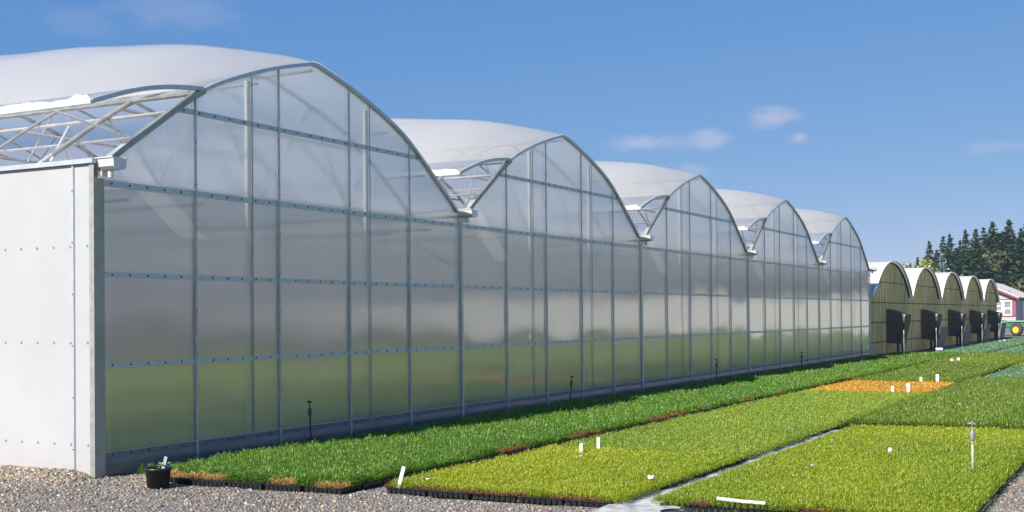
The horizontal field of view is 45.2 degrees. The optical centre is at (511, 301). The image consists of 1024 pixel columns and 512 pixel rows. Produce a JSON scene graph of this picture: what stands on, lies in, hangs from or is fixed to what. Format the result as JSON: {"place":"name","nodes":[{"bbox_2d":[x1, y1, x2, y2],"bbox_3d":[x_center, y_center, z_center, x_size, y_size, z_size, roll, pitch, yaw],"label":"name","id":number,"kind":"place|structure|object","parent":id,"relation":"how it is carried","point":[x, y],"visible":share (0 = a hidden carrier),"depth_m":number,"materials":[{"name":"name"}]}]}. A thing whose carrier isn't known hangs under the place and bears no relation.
{"place":"outdoors","nodes":[
{"label":"outdoors","id":0,"kind":"place"},
{"bbox_2d":[0,329,1023,511],"bbox_3d":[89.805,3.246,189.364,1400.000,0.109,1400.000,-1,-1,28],"label":"ground","id":1,"kind":"structure","parent":0,"point":[1007,335],"depth_m":11.33,"materials":[{"name":"grey gravel"}]},
{"bbox_2d":[144,456,171,488],"bbox_3d":[-3.523,1.703,12.251,0.270,0.317,0.277,-1,-1,28],"label":"plant pot","id":2,"kind":"object","parent":1,"relation":"on","point":[157,476],"visible":1,"depth_m":12.16,"materials":[{"name":"black plastic"}]},
{"bbox_2d":[170,473,199,483],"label":"plug tray","id":3,"kind":"object","parent":1,"relation":"on","point":[184,480],"visible":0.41,"depth_m":12.52,"materials":[{"name":"black plastic"}]},
{"bbox_2d":[190,476,232,486],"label":"plug tray","id":4,"kind":"object","parent":1,"relation":"on","point":[208,482],"visible":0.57,"depth_m":12.32,"materials":[{"name":"black plastic"}]},
{"bbox_2d":[226,478,269,489],"bbox_3d":[-2.557,1.817,12.247,0.452,0.061,0.342,-1,-1,29],"label":"plug tray","id":5,"kind":"object","parent":1,"relation":"on","point":[248,485],"visible":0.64,"depth_m":12.11,"materials":[{"name":"black plastic"}]},
{"bbox_2d":[263,480,303,491],"bbox_3d":[-2.148,1.810,12.052,0.452,0.061,0.342,-1,-1,28],"label":"plug tray","id":6,"kind":"object","parent":1,"relation":"on","point":[282,487],"visible":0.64,"depth_m":11.91,"materials":[{"name":"black plastic"}]},
{"bbox_2d":[307,400,311,441],"bbox_3d":[-2.521,1.563,15.323,0.076,0.659,0.058,0,-1,-7],"label":"sprinkler","id":7,"kind":"object","parent":1,"relation":"on","point":[309,411],"visible":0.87,"depth_m":15.31,"materials":[{"name":"black plastic"}]},
{"bbox_2d":[303,483,361,494],"bbox_3d":[-1.731,1.804,11.867,0.452,0.061,0.342,-1,-1,28],"label":"plug tray","id":8,"kind":"object","parent":1,"relation":"on","point":[344,490],"visible":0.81,"depth_m":11.74,"materials":[{"name":"black plastic"}]},
{"bbox_2d":[350,479,383,489],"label":"plug tray","id":9,"kind":"object","parent":1,"relation":"on","point":[369,484],"visible":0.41,"depth_m":12.06,"materials":[{"name":"black plastic"}]},
{"bbox_2d":[378,475,399,484],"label":"plug tray","id":10,"kind":"object","parent":1,"relation":"on","point":[388,479],"visible":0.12,"depth_m":12.34,"materials":[{"name":"black plastic"}]},
{"bbox_2d":[397,471,420,479],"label":"plug tray","id":11,"kind":"object","parent":1,"relation":"on","point":[409,474],"visible":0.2,"depth_m":12.72,"materials":[{"name":"black plastic"}]},
{"bbox_2d":[387,483,439,495],"bbox_3d":[-0.924,1.795,11.737,0.452,0.061,0.342,-1,-1,29],"label":"plug tray","id":12,"kind":"object","parent":1,"relation":"on","point":[412,491],"visible":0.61,"depth_m":11.60,"materials":[{"name":"black plastic"}]},
{"bbox_2d":[397,466,404,487],"bbox_3d":[-1.058,1.693,11.656,0.035,0.269,0.006,19,11,17],"label":"plant label","id":13,"kind":"object","parent":12,"relation":"in","point":[401,475],"visible":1,"depth_m":11.65,"materials":[{"name":"white plastic"}]},
{"bbox_2d":[417,467,439,474],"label":"plug tray","id":14,"kind":"object","parent":1,"relation":"on","point":[427,470],"visible":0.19,"depth_m":13.00,"materials":[{"name":"black plastic"}]},
{"bbox_2d":[0,44,876,477],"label":"greenhouse","id":15,"kind":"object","parent":1,"relation":"on","point":[206,252],"visible":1,"depth_m":16.90,"materials":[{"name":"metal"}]},
{"bbox_2d":[432,464,453,469],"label":"plug tray","id":16,"kind":"object","parent":1,"relation":"on","point":[445,466],"visible":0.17,"depth_m":13.32,"materials":[{"name":"black plastic"}]},
{"bbox_2d":[426,487,479,498],"bbox_3d":[-0.519,1.788,11.501,0.452,0.061,0.342,-1,-1,27],"label":"plug tray","id":17,"kind":"object","parent":1,"relation":"on","point":[449,494],"visible":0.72,"depth_m":11.36,"materials":[{"name":"black plastic"}]},
{"bbox_2d":[451,461,470,466],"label":"plug tray","id":18,"kind":"object","parent":1,"relation":"on","point":[459,463],"visible":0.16,"depth_m":13.62,"materials":[{"name":"black plastic"}]},
{"bbox_2d":[469,457,485,463],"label":"plug tray","id":19,"kind":"object","parent":1,"relation":"on","point":[476,460],"visible":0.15,"depth_m":13.91,"materials":[{"name":"black plastic"}]},
{"bbox_2d":[477,454,500,461],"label":"plug tray","id":20,"kind":"object","parent":1,"relation":"on","point":[491,457],"visible":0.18,"depth_m":14.22,"materials":[{"name":"black plastic"}]},
{"bbox_2d":[473,489,524,501],"bbox_3d":[-0.081,1.782,11.309,0.452,0.061,0.342,-1,-1,29],"label":"plug tray","id":21,"kind":"object","parent":1,"relation":"on","point":[512,498],"visible":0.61,"depth_m":11.17,"materials":[{"name":"black plastic"}]},
{"bbox_2d":[489,451,513,457],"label":"plug tray","id":22,"kind":"object","parent":1,"relation":"on","point":[510,453],"visible":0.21,"depth_m":14.56,"materials":[{"name":"black plastic"}]},
{"bbox_2d":[138,364,899,493],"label":"dark green seedlings","id":23,"kind":"object","parent":1,"relation":"on","point":[361,458],"visible":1,"depth_m":16.03,"materials":[{"name":"green plant"}]},
{"bbox_2d":[512,448,527,455],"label":"plug tray","id":24,"kind":"object","parent":1,"relation":"on","point":[522,450],"visible":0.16,"depth_m":14.82,"materials":[{"name":"black plastic"}]},
{"bbox_2d":[525,446,539,451],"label":"plug tray","id":25,"kind":"object","parent":1,"relation":"on","point":[531,448],"visible":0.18,"depth_m":15.14,"materials":[{"name":"black plastic"}]},
{"bbox_2d":[533,443,551,447],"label":"plug tray","id":26,"kind":"object","parent":1,"relation":"on","point":[548,444],"visible":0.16,"depth_m":15.45,"materials":[{"name":"black plastic"}]},
{"bbox_2d":[517,493,574,504],"bbox_3d":[0.324,1.775,11.073,0.452,0.061,0.342,-1,-1,28],"label":"plug tray","id":27,"kind":"object","parent":1,"relation":"on","point":[542,500],"visible":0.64,"depth_m":10.94,"materials":[{"name":"black plastic"}]},
{"bbox_2d":[542,441,564,445],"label":"plug tray","id":28,"kind":"object","parent":1,"relation":"on","point":[558,443],"visible":0.2,"depth_m":15.73,"materials":[{"name":"black plastic"}]},
{"bbox_2d":[384,443,745,504],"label":"yellow lime seedlings","id":29,"kind":"object","parent":1,"relation":"on","point":[604,473],"visible":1,"depth_m":12.28,"materials":[{"name":"green plant"}]},
{"bbox_2d":[597,437,599,449],"bbox_3d":[1.012,1.709,14.434,0.037,0.219,0.005,1,0,23],"label":"plant label","id":30,"kind":"object","parent":29,"relation":"attached to","point":[598,442],"visible":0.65,"depth_m":14.43,"materials":[{"name":"white plastic"}]},
{"bbox_2d":[570,376,573,399],"bbox_3d":[1.066,1.638,21.994,0.101,0.616,0.057,-1,-1,4],"label":"sprinkler","id":31,"kind":"object","parent":1,"relation":"on","point":[571,383],"visible":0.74,"depth_m":21.98,"materials":[{"name":"black plastic"}]},
{"bbox_2d":[565,495,626,507],"bbox_3d":[0.738,1.768,10.846,0.452,0.061,0.342,-1,-1,28],"label":"plug tray","id":32,"kind":"object","parent":1,"relation":"on","point":[584,503],"visible":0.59,"depth_m":10.72,"materials":[{"name":"black plastic"}]},
{"bbox_2d":[593,431,607,435],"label":"plug tray","id":33,"kind":"object","parent":1,"relation":"on","point":[602,433],"visible":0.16,"depth_m":16.95,"materials":[{"name":"black plastic"}]},
{"bbox_2d":[634,482,672,489],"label":"plug tray","id":34,"kind":"object","parent":1,"relation":"on","point":[664,487],"visible":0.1,"depth_m":11.70,"materials":[{"name":"black plastic"}]},
{"bbox_2d":[662,478,684,486],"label":"plug tray","id":35,"kind":"object","parent":1,"relation":"on","point":[681,480],"visible":0.21,"depth_m":11.98,"materials":[{"name":"black plastic"}]},
{"bbox_2d":[660,508,694,511],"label":"shallow pot","id":36,"kind":"object","parent":1,"relation":"on","point":[676,510],"visible":1,"depth_m":10.13,"materials":[{"name":"black plastic"}]},
{"bbox_2d":[678,468,708,477],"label":"plug tray","id":37,"kind":"object","parent":1,"relation":"on","point":[704,473],"visible":0.19,"depth_m":12.57,"materials":[{"name":"black plastic"}]},
{"bbox_2d":[683,498,733,511],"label":"plug tray","id":38,"kind":"object","parent":1,"relation":"on","point":[716,507],"visible":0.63,"depth_m":10.41,"materials":[{"name":"black plastic"}]},
{"bbox_2d":[592,430,837,511],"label":"ground cloth","id":39,"kind":"object","parent":1,"relation":"on","point":[645,503],"visible":0.27,"depth_m":10.93,"materials":[{"name":"white fabric"}]},
{"bbox_2d":[559,388,925,459],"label":"light green seedlings","id":40,"kind":"object","parent":1,"relation":"on","point":[750,428],"visible":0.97,"depth_m":17.44,"materials":[{"name":"green plant"}]},
{"bbox_2d":[734,505,788,511],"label":"plug tray","id":41,"kind":"object","parent":1,"relation":"on","point":[741,509],"visible":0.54,"depth_m":10.20,"materials":[{"name":"black plastic"}]},
{"bbox_2d":[789,505,846,511],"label":"plug tray","id":42,"kind":"object","parent":1,"relation":"on","point":[811,509],"visible":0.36,"depth_m":10.08,"materials":[{"name":"black plastic"}]},
{"bbox_2d":[652,423,1023,511],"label":"lime seedlings","id":43,"kind":"object","parent":1,"relation":"on","point":[857,468],"visible":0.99,"depth_m":12.00,"materials":[{"name":"green plant"}]},
{"bbox_2d":[717,497,765,504],"bbox_3d":[1.911,1.668,10.263,0.422,0.041,0.034,-1,-1,30],"label":"white pipe","id":44,"kind":"object","parent":43,"relation":"on","point":[741,501],"visible":1,"depth_m":10.24,"materials":[{"name":"plastic"}]},
{"bbox_2d":[806,379,954,392],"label":"orange seedlings","id":45,"kind":"object","parent":1,"relation":"on","point":[922,386],"visible":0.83,"depth_m":26.27,"materials":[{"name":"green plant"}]},
{"bbox_2d":[814,351,1023,369],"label":"seedlings","id":46,"kind":"object","parent":1,"relation":"on","point":[905,359],"depth_m":40.75,"materials":[{"name":"green plant"}]},
{"bbox_2d":[920,241,935,264],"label":"conifer","id":47,"kind":"object","parent":1,"relation":"on","point":[929,251],"visible":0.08,"depth_m":250.69,"materials":[{"name":"green plant"}]},
{"bbox_2d":[851,361,1009,382],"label":"green seedlings","id":48,"kind":"object","parent":1,"relation":"on","point":[951,372],"visible":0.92,"depth_m":31.89,"materials":[{"name":"green plant"}]},
{"bbox_2d":[931,250,939,265],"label":"conifer","id":49,"kind":"object","parent":1,"relation":"on","point":[936,253],"visible":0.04,"depth_m":248.20,"materials":[{"name":"green plant"}]},
{"bbox_2d":[868,261,1002,355],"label":"older greenhouse","id":50,"kind":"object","parent":1,"relation":"on","point":[918,306],"visible":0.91,"depth_m":56.17,"materials":[{"name":"white plastic"}]},
{"bbox_2d":[847,375,1023,430],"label":"green seedlings","id":51,"kind":"object","parent":1,"relation":"on","point":[988,402],"visible":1,"depth_m":19.55,"materials":[{"name":"green plant"}]},
{"bbox_2d":[934,251,947,267],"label":"conifer","id":52,"kind":"object","parent":1,"relation":"on","point":[938,259],"visible":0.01,"depth_m":229.14,"materials":[{"name":"green plant"}]},
{"bbox_2d":[934,253,949,272],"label":"blue spruce","id":53,"kind":"object","parent":1,"relation":"on","point":[942,269],"visible":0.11,"depth_m":171.22,"materials":[{"name":"green plant"}]},
{"bbox_2d":[937,236,946,257],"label":"conifer","id":54,"kind":"object","parent":1,"relation":"on","point":[942,246],"visible":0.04,"depth_m":249.56,"materials":[{"name":"green plant"}]},
{"bbox_2d":[937,327,947,348],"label":"leaning board","id":55,"kind":"object","parent":1,"relation":"on","point":[942,334],"visible":0.79,"depth_m":55.98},
{"bbox_2d":[933,254,959,275],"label":"conifer","id":56,"kind":"object","parent":1,"relation":"on","point":[951,267],"visible":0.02,"depth_m":206.97,"materials":[{"name":"green plant"}]},
{"bbox_2d":[943,233,954,257],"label":"conifer","id":57,"kind":"object","parent":1,"relation":"on","point":[949,244],"visible":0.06,"depth_m":246.85,"materials":[{"name":"green plant"}]},
{"bbox_2d":[945,247,953,263],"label":"conifer","id":58,"kind":"object","parent":1,"relation":"on","point":[948,251],"visible":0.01,"depth_m":230.33,"materials":[{"name":"green plant"}]},
{"bbox_2d":[950,249,962,265],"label":"conifer","id":59,"kind":"object","parent":1,"relation":"on","point":[957,252],"visible":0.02,"depth_m":225.19,"materials":[{"name":"green plant"}]},
{"bbox_2d":[954,260,964,275],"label":"conifer","id":60,"kind":"object","parent":1,"relation":"on","point":[958,266],"visible":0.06,"depth_m":207.21,"materials":[{"name":"green plant"}]},
{"bbox_2d":[955,251,971,272],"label":"conifer","id":61,"kind":"object","parent":1,"relation":"on","point":[963,262],"visible":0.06,"depth_m":211.87,"materials":[{"name":"green plant"}]},
{"bbox_2d":[959,229,973,261],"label":"conifer","id":62,"kind":"object","parent":1,"relation":"on","point":[964,246],"visible":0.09,"depth_m":245.43,"materials":[{"name":"green plant"}]},
{"bbox_2d":[962,325,971,345],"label":"leaning board","id":63,"kind":"object","parent":1,"relation":"on","point":[967,332],"visible":1,"depth_m":62.68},
{"bbox_2d":[966,251,974,265],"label":"conifer","id":64,"kind":"object","parent":1,"relation":"on","point":[971,257],"visible":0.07,"depth_m":213.38,"materials":[{"name":"green plant"}]},
{"bbox_2d":[968,422,976,467],"bbox_3d":[4.635,1.500,12.376,0.059,0.577,0.074,0,-1,-24],"label":"sprinkler","id":65,"kind":"object","parent":1,"relation":"on","point":[972,436],"visible":0.99,"depth_m":12.37,"materials":[{"name":"plastic"}]},
{"bbox_2d":[968,229,983,256],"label":"conifer","id":66,"kind":"object","parent":1,"relation":"on","point":[975,243],"visible":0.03,"depth_m":244.44,"materials":[{"name":"green plant"}]},
{"bbox_2d":[971,259,981,275],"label":"conifer","id":67,"kind":"object","parent":1,"relation":"on","point":[977,267],"visible":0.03,"depth_m":207.62,"materials":[{"name":"green plant"}]},
{"bbox_2d":[934,336,1023,352],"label":"blue green seedlings","id":68,"kind":"object","parent":1,"relation":"on","point":[993,346],"visible":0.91,"depth_m":55.71,"materials":[{"name":"green plant"}]},
{"bbox_2d":[963,251,995,276],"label":"conifer","id":69,"kind":"object","parent":1,"relation":"on","point":[969,270],"visible":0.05,"depth_m":208.72,"materials":[{"name":"green plant"}]},
{"bbox_2d":[979,227,986,247],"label":"conifer","id":70,"kind":"object","parent":1,"relation":"on","point":[982,232],"visible":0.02,"depth_m":245.83,"materials":[{"name":"green plant"}]},
{"bbox_2d":[969,257,1000,282],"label":"conifer","id":71,"kind":"object","parent":1,"relation":"on","point":[983,274],"visible":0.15,"depth_m":203.69,"materials":[{"name":"green plant"}]},
{"bbox_2d":[983,324,990,342],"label":"leaning board","id":72,"kind":"object","parent":1,"relation":"on","point":[986,332],"visible":1,"depth_m":69.55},
{"bbox_2d":[980,221,997,252],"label":"conifer","id":73,"kind":"object","parent":1,"relation":"on","point":[988,240],"visible":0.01,"depth_m":242.26,"materials":[{"name":"green plant"}]},
{"bbox_2d":[984,232,1000,258],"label":"conifer","id":74,"kind":"object","parent":1,"relation":"on","point":[997,238],"visible":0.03,"depth_m":222.09,"materials":[{"name":"green plant"}]},
{"bbox_2d":[980,249,1010,283],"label":"leafy tree","id":75,"kind":"object","parent":1,"relation":"on","point":[991,264],"visible":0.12,"depth_m":208.97,"materials":[{"name":"green plant"}]},
{"bbox_2d":[1000,322,1005,339],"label":"leaning board","id":76,"kind":"object","parent":1,"relation":"on","point":[1003,328],"visible":0.86,"depth_m":76.30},
{"bbox_2d":[984,366,1023,377],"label":"blue green seedlings","id":77,"kind":"object","parent":1,"relation":"on","point":[1015,371],"visible":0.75,"depth_m":31.44,"materials":[{"name":"green plant"}]},
{"bbox_2d":[986,231,1023,268],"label":"conifer","id":78,"kind":"object","parent":1,"relation":"on","point":[1002,247],"visible":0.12,"depth_m":217.22,"materials":[{"name":"green plant"}]},
{"bbox_2d":[992,268,1020,285],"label":"leafy tree","id":79,"kind":"object","parent":1,"relation":"on","point":[1010,283],"visible":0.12,"depth_m":203.06,"materials":[{"name":"green plant"}]},
{"bbox_2d":[991,344,1023,352],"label":"farther blue green seedlings","id":80,"kind":"object","parent":1,"relation":"on","point":[1018,349],"visible":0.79,"depth_m":49.77,"materials":[{"name":"green plant"}]},
{"bbox_2d":[993,245,1022,284],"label":"conifer","id":81,"kind":"object","parent":1,"relation":"on","point":[1012,265],"visible":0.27,"depth_m":207.46,"materials":[{"name":"green plant"}]},
{"bbox_2d":[993,234,1023,261],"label":"conifer","id":82,"kind":"object","parent":1,"relation":"on","point":[1011,242],"visible":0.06,"depth_m":216.96,"materials":[{"name":"green plant"}]},
{"bbox_2d":[1003,219,1016,243],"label":"conifer","id":83,"kind":"object","parent":1,"relation":"on","point":[1009,223],"visible":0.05,"depth_m":240.59,"materials":[{"name":"green plant"}]},
{"bbox_2d":[1000,320,1023,335],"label":"tractor","id":84,"kind":"object","parent":1,"relation":"on","point":[1015,327],"visible":0.98,"depth_m":86.21,"materials":[{"name":"green paint"}]},
{"bbox_2d":[1005,258,1023,287],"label":"conifer","id":85,"kind":"object","parent":1,"relation":"on","point":[1020,274],"visible":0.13,"depth_m":202.47,"materials":[{"name":"green plant"}]},
{"bbox_2d":[1011,279,1023,291],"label":"leafy tree","id":86,"kind":"object","parent":1,"relation":"on","point":[1018,285],"visible":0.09,"depth_m":199.23,"materials":[{"name":"green plant"}]},
{"bbox_2d":[1013,231,1023,257],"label":"conifer","id":87,"kind":"object","parent":1,"relation":"on","point":[1020,243],"visible":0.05,"depth_m":226.57,"materials":[{"name":"green plant"}]},
{"bbox_2d":[1013,361,1023,366],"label":"olive seedlings","id":88,"kind":"object","parent":1,"relation":"on","point":[1021,364],"visible":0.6,"depth_m":35.85,"materials":[{"name":"green plant"}]},
{"bbox_2d":[0,0,1023,267],"label":"sky","id":89,"kind":"structure","parent":0,"point":[902,120],"materials":[{"name":"blue"}]},
{"bbox_2d":[902,257,937,272],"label":"golden shrub","id":90,"kind":"object","parent":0,"point":[924,263],"visible":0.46,"depth_m":173.85,"materials":[{"name":"yellow plant"}]},
{"bbox_2d":[996,283,1023,324],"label":"house","id":91,"kind":"structure","parent":0,"point":[1010,305],"depth_m":125.58,"materials":[{"name":"red"}]},
{"bbox_2d":[997,301,1001,311],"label":"window","id":92,"kind":"structure","parent":91,"relation":"in","point":[999,305],"depth_m":125.68,"materials":[{"name":"white plastic"}]},
{"bbox_2d":[1003,300,1011,314],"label":"window","id":93,"kind":"structure","parent":91,"relation":"in","point":[1007,305],"depth_m":125.31,"materials":[{"name":"white plastic"}]},
{"bbox_2d":[1022,301,1023,319],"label":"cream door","id":94,"kind":"structure","parent":91,"relation":"in","point":[1022,301],"depth_m":131.03,"materials":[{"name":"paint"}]}
]}

